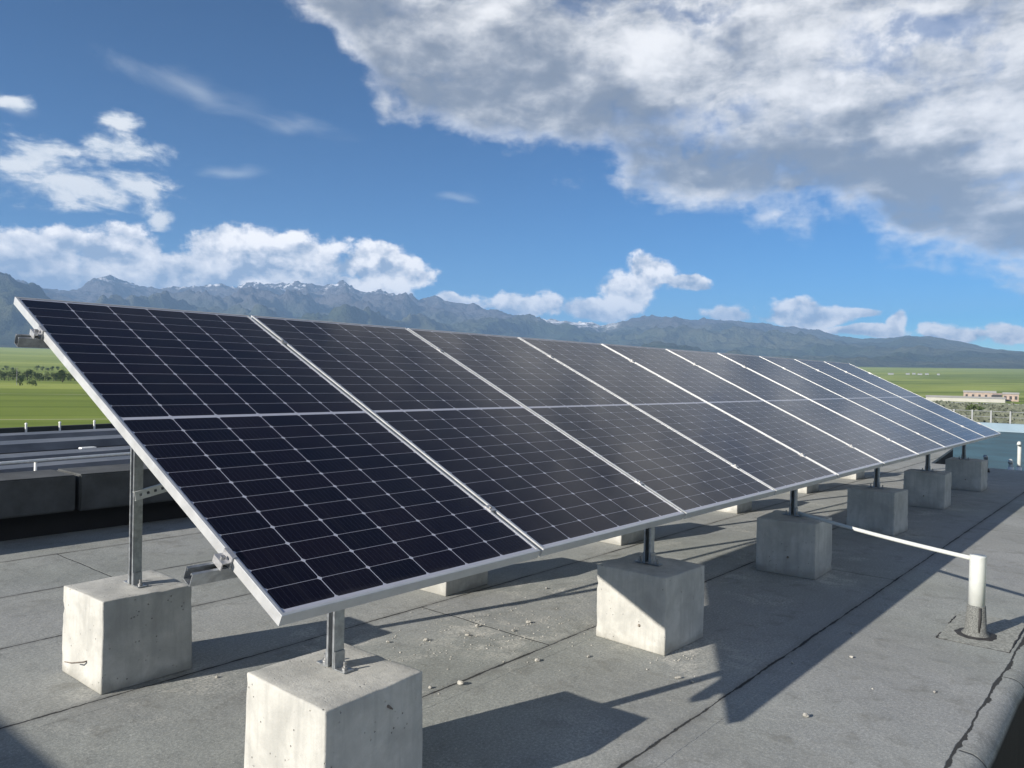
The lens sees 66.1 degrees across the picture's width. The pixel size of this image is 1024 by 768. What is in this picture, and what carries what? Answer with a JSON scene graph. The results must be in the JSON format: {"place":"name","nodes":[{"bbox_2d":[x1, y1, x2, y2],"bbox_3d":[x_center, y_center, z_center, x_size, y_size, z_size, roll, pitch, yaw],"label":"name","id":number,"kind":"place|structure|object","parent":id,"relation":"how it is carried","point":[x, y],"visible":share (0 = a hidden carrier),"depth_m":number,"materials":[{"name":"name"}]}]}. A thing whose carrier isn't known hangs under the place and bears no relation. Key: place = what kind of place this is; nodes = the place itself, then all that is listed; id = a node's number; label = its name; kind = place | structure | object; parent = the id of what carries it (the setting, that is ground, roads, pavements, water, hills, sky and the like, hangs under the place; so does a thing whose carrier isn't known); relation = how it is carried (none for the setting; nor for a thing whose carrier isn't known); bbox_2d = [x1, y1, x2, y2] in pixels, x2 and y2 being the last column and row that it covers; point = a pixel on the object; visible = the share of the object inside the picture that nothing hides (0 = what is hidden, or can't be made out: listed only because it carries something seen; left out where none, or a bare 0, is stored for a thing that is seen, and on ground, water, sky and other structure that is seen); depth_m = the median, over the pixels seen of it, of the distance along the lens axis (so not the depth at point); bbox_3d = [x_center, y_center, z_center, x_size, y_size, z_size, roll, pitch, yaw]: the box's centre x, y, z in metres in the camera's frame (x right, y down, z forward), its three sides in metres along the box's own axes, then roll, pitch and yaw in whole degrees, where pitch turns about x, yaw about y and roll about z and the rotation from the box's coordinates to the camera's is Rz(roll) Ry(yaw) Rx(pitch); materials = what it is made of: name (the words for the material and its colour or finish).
{"place":"outdoors","nodes":[
{"label":"outdoors","id":0,"kind":"place"},
{"bbox_2d":[0,272,1023,368],"bbox_3d":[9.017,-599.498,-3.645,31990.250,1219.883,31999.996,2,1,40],"label":"mountains","id":1,"kind":"structure","parent":0,"point":[342,301],"depth_m":7662.25,"materials":[{"name":"stone"}]},
{"bbox_2d":[0,347,1023,427],"bbox_3d":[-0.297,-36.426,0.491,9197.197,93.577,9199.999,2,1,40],"label":"ground","id":2,"kind":"structure","parent":0,"point":[47,402],"depth_m":894.43,"materials":[{"name":"green plant"}]},
{"bbox_2d":[0,371,7,380],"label":"tree","id":3,"kind":"object","parent":2,"relation":"on","point":[3,375],"visible":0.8,"depth_m":502.73,"materials":[{"name":"green plant"}]},
{"bbox_2d":[5,371,13,380],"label":"tree","id":4,"kind":"object","parent":2,"relation":"on","point":[9,374],"visible":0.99,"depth_m":496.06,"materials":[{"name":"green plant"}]},
{"bbox_2d":[11,369,22,379],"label":"tree","id":5,"kind":"object","parent":2,"relation":"on","point":[15,371],"visible":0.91,"depth_m":530.66,"materials":[{"name":"green plant"}]},
{"bbox_2d":[16,378,24,385],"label":"tree","id":6,"kind":"object","parent":2,"relation":"on","point":[21,380],"visible":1,"depth_m":385.50,"materials":[{"name":"green plant"}]},
{"bbox_2d":[21,369,32,379],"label":"tree","id":7,"kind":"object","parent":2,"relation":"on","point":[28,372],"visible":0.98,"depth_m":523.34,"materials":[{"name":"green plant"}]},
{"bbox_2d":[26,379,36,385],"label":"tree","id":8,"kind":"object","parent":2,"relation":"on","point":[32,382],"visible":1,"depth_m":383.83,"materials":[{"name":"green plant"}]},
{"bbox_2d":[35,373,42,379],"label":"tree","id":9,"kind":"object","parent":2,"relation":"on","point":[38,376],"visible":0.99,"depth_m":505.84,"materials":[{"name":"green plant"}]},
{"bbox_2d":[49,372,58,380],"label":"tree","id":10,"kind":"object","parent":2,"relation":"on","point":[52,374],"visible":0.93,"depth_m":514.02,"materials":[{"name":"green plant"}]},
{"bbox_2d":[56,369,67,381],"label":"tree","id":11,"kind":"object","parent":2,"relation":"on","point":[60,375],"visible":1,"depth_m":486.07,"materials":[{"name":"green plant"}]},
{"bbox_2d":[0,423,143,472],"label":"grey roofed building","id":12,"kind":"structure","parent":2,"relation":"on","point":[34,442],"depth_m":38.55,"materials":[{"name":"metal"}]},
{"bbox_2d":[0,452,129,470],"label":"guard rail","id":13,"kind":"object","parent":12,"relation":"on","point":[35,461],"visible":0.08,"depth_m":25.57,"materials":[{"name":"grey metal"}]},
{"bbox_2d":[0,448,1023,767],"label":"roof","id":14,"kind":"structure","parent":2,"relation":"on","point":[892,606],"depth_m":3.85,"materials":[{"name":"grey concrete"}]},
{"bbox_2d":[0,463,187,540],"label":"parapet wall","id":15,"kind":"structure","parent":14,"relation":"on","point":[46,502],"depth_m":6.48,"materials":[{"name":"concrete"}]},
{"bbox_2d":[62,570,191,694],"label":"concrete block","id":16,"kind":"structure","parent":14,"relation":"on","point":[118,633],"depth_m":3.46,"materials":[{"name":"concrete"}]},
{"bbox_2d":[244,643,422,767],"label":"concrete block","id":17,"kind":"structure","parent":14,"relation":"on","point":[306,711],"depth_m":2.48,"materials":[{"name":"concrete"}]},
{"bbox_2d":[419,571,487,595],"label":"concrete block","id":18,"kind":"structure","parent":14,"relation":"on","point":[452,587],"depth_m":4.98,"materials":[{"name":"grey concrete"}]},
{"bbox_2d":[276,545,952,748],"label":"cement crumbs","id":19,"kind":"object","parent":14,"relation":"on","point":[555,635],"visible":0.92,"depth_m":4.13,"materials":[{"name":"concrete"}]},
{"bbox_2d":[598,530,643,545],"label":"concrete block","id":20,"kind":"structure","parent":14,"relation":"on","point":[629,538],"depth_m":6.54,"materials":[{"name":"grey concrete"}]},
{"bbox_2d":[596,552,704,655],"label":"concrete block","id":21,"kind":"structure","parent":14,"relation":"on","point":[646,606],"depth_m":4.06,"materials":[{"name":"concrete"}]},
{"bbox_2d":[717,501,751,513],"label":"concrete block","id":22,"kind":"structure","parent":14,"relation":"on","point":[740,508],"depth_m":8.20,"materials":[{"name":"grey concrete"}]},
{"bbox_2d":[756,510,831,579],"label":"concrete block","id":23,"kind":"structure","parent":14,"relation":"on","point":[794,546],"depth_m":5.61,"materials":[{"name":"concrete"}]},
{"bbox_2d":[789,484,817,493],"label":"concrete block","id":24,"kind":"structure","parent":14,"relation":"on","point":[809,489],"depth_m":9.75,"materials":[{"name":"grey concrete"}]},
{"bbox_2d":[841,472,863,479],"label":"concrete block","id":25,"kind":"structure","parent":14,"relation":"on","point":[860,475],"depth_m":11.24,"materials":[{"name":"grey concrete"}]},
{"bbox_2d":[14,326,980,673],"bbox_3d":[2.297,0.382,7.192,1.626,1.155,11.735,2,1,40],"label":"mounting rack","id":26,"kind":"object","parent":25,"relation":"on","point":[218,568],"visible":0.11,"depth_m":3.56,"materials":[{"name":"metal"}]},
{"bbox_2d":[14,297,539,625],"bbox_3d":[-1.042,0.141,3.226,2.278,0.035,1.134,33,20,35],"label":"solar panel","id":27,"kind":"object","parent":26,"relation":"attached to","point":[299,487],"visible":1,"depth_m":2.96,"materials":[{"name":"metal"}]},
{"bbox_2d":[251,315,684,556],"bbox_3d":[-0.298,0.145,4.108,2.278,0.035,1.134,33,20,35],"label":"solar panel","id":28,"kind":"object","parent":26,"relation":"attached to","point":[543,486],"visible":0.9,"depth_m":3.90,"materials":[{"name":"black glass"}]},
{"bbox_2d":[407,328,774,518],"bbox_3d":[0.446,0.153,4.990,2.278,0.035,1.134,33,20,35],"label":"solar panel","id":29,"kind":"object","parent":26,"relation":"attached to","point":[689,478],"visible":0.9,"depth_m":4.82,"materials":[{"name":"black glass"}]},
{"bbox_2d":[518,337,837,494],"bbox_3d":[1.190,0.159,5.873,2.278,0.035,1.134,33,20,35],"label":"solar panel","id":30,"kind":"object","parent":26,"relation":"attached to","point":[777,467],"visible":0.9,"depth_m":5.73,"materials":[{"name":"black glass"}]},
{"bbox_2d":[602,344,883,478],"bbox_3d":[1.934,0.165,6.754,2.278,0.035,1.134,33,20,35],"label":"solar panel","id":31,"kind":"object","parent":26,"relation":"attached to","point":[840,459],"visible":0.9,"depth_m":6.62,"materials":[{"name":"blue glass"}]},
{"bbox_2d":[667,349,918,466],"bbox_3d":[2.680,0.171,7.635,2.278,0.035,1.134,33,20,35],"label":"solar panel","id":32,"kind":"object","parent":26,"relation":"attached to","point":[884,450],"visible":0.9,"depth_m":7.52,"materials":[{"name":"blue glass"}]},
{"bbox_2d":[718,353,945,456],"bbox_3d":[3.423,0.175,8.518,2.278,0.035,1.134,33,20,35],"label":"solar panel","id":33,"kind":"object","parent":26,"relation":"attached to","point":[915,442],"visible":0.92,"depth_m":8.41,"materials":[{"name":"blue glass"}]},
{"bbox_2d":[760,356,967,449],"bbox_3d":[4.168,0.181,9.399,2.278,0.035,1.134,33,20,35],"label":"solar panel","id":34,"kind":"object","parent":26,"relation":"attached to","point":[947,440],"visible":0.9,"depth_m":9.31,"materials":[{"name":"blue glass"}]},
{"bbox_2d":[796,359,985,443],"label":"solar panel","id":35,"kind":"object","parent":26,"relation":"attached to","point":[969,436],"visible":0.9,"depth_m":10.20,"materials":[{"name":"blue glass"}]},
{"bbox_2d":[824,361,1000,438],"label":"solar panel","id":36,"kind":"object","parent":26,"relation":"attached to","point":[953,416],"visible":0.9,"depth_m":11.09,"materials":[{"name":"blue glass"}]},
{"bbox_2d":[847,485,907,535],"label":"concrete block","id":37,"kind":"structure","parent":14,"relation":"on","point":[880,511],"depth_m":7.26,"materials":[{"name":"grey concrete"}]},
{"bbox_2d":[903,469,951,509],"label":"concrete block","id":38,"kind":"structure","parent":14,"relation":"on","point":[928,489],"depth_m":8.80,"materials":[{"name":"concrete"}]},
{"bbox_2d":[945,457,987,491],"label":"concrete block","id":39,"kind":"structure","parent":14,"relation":"on","point":[970,475],"depth_m":10.33,"materials":[{"name":"concrete"}]},
{"bbox_2d":[936,554,1023,652],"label":"vent pipe","id":40,"kind":"object","parent":14,"relation":"on","point":[973,625],"visible":1,"depth_m":4.31,"materials":[{"name":"white plastic"}]},
{"bbox_2d":[798,511,968,559],"bbox_3d":[2.319,0.957,5.061,0.025,0.040,1.485,1,1,-17],"label":"conduit","id":41,"kind":"object","parent":40,"relation":"attached to","point":[930,548],"visible":1,"depth_m":4.91,"materials":[{"name":"white plastic"}]},
{"bbox_2d":[925,395,1005,402],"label":"long shed","id":42,"kind":"structure","parent":2,"relation":"on","point":[968,399],"depth_m":480.23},
{"bbox_2d":[966,402,984,411],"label":"tree","id":43,"kind":"object","parent":2,"relation":"on","point":[974,407],"visible":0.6,"depth_m":257.86,"materials":[{"name":"green plant"}]},
{"bbox_2d":[932,400,1023,423],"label":"shrubs","id":44,"kind":"object","parent":2,"relation":"on","point":[1006,408],"visible":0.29,"depth_m":248.44,"materials":[{"name":"green plant"}]},
{"bbox_2d":[963,390,995,396],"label":"brick house","id":45,"kind":"structure","parent":2,"relation":"on","point":[977,393],"depth_m":563.62,"materials":[{"name":"beige brick"}]},
{"bbox_2d":[953,422,1023,470],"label":"blue roofed building","id":46,"kind":"structure","parent":2,"relation":"on","point":[1000,451],"depth_m":21.44,"materials":[{"name":"blue metal"}]},
{"bbox_2d":[949,409,1023,423],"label":"guard rail","id":47,"kind":"object","parent":46,"relation":"on","point":[990,411],"visible":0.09,"depth_m":29.58,"materials":[{"name":"white metal"}]},
{"bbox_2d":[1008,459,1013,469],"bbox_3d":[8.332,1.492,13.144,0.150,0.482,0.188,2,1,40],"label":"vent pipe","id":48,"kind":"object","parent":46,"relation":"on","point":[1010,464],"visible":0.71,"depth_m":13.12,"materials":[{"name":"white plastic"}]},
{"bbox_2d":[1016,441,1021,470],"bbox_3d":[8.494,1.347,13.175,0.132,0.778,0.176,2,1,40],"label":"vent pipe","id":49,"kind":"object","parent":46,"relation":"on","point":[1019,451],"visible":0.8,"depth_m":13.17,"materials":[{"name":"white plastic"}]},
{"bbox_2d":[992,393,1001,396],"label":"brick house","id":50,"kind":"structure","parent":2,"relation":"on","point":[997,394],"depth_m":512.79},
{"bbox_2d":[1002,392,1018,401],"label":"brick house","id":51,"kind":"structure","parent":2,"relation":"on","point":[1011,396],"depth_m":520.13,"materials":[{"name":"beige brick"}]},
{"bbox_2d":[0,0,1023,351],"label":"sky","id":52,"kind":"structure","parent":0,"point":[848,168],"materials":[{"name":"blue"}]},
{"bbox_2d":[951,402,1018,404],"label":"road","id":53,"kind":"structure","parent":0,"point":[983,403],"depth_m":446.95,"materials":[{"name":"grey asphalt"}]}
]}

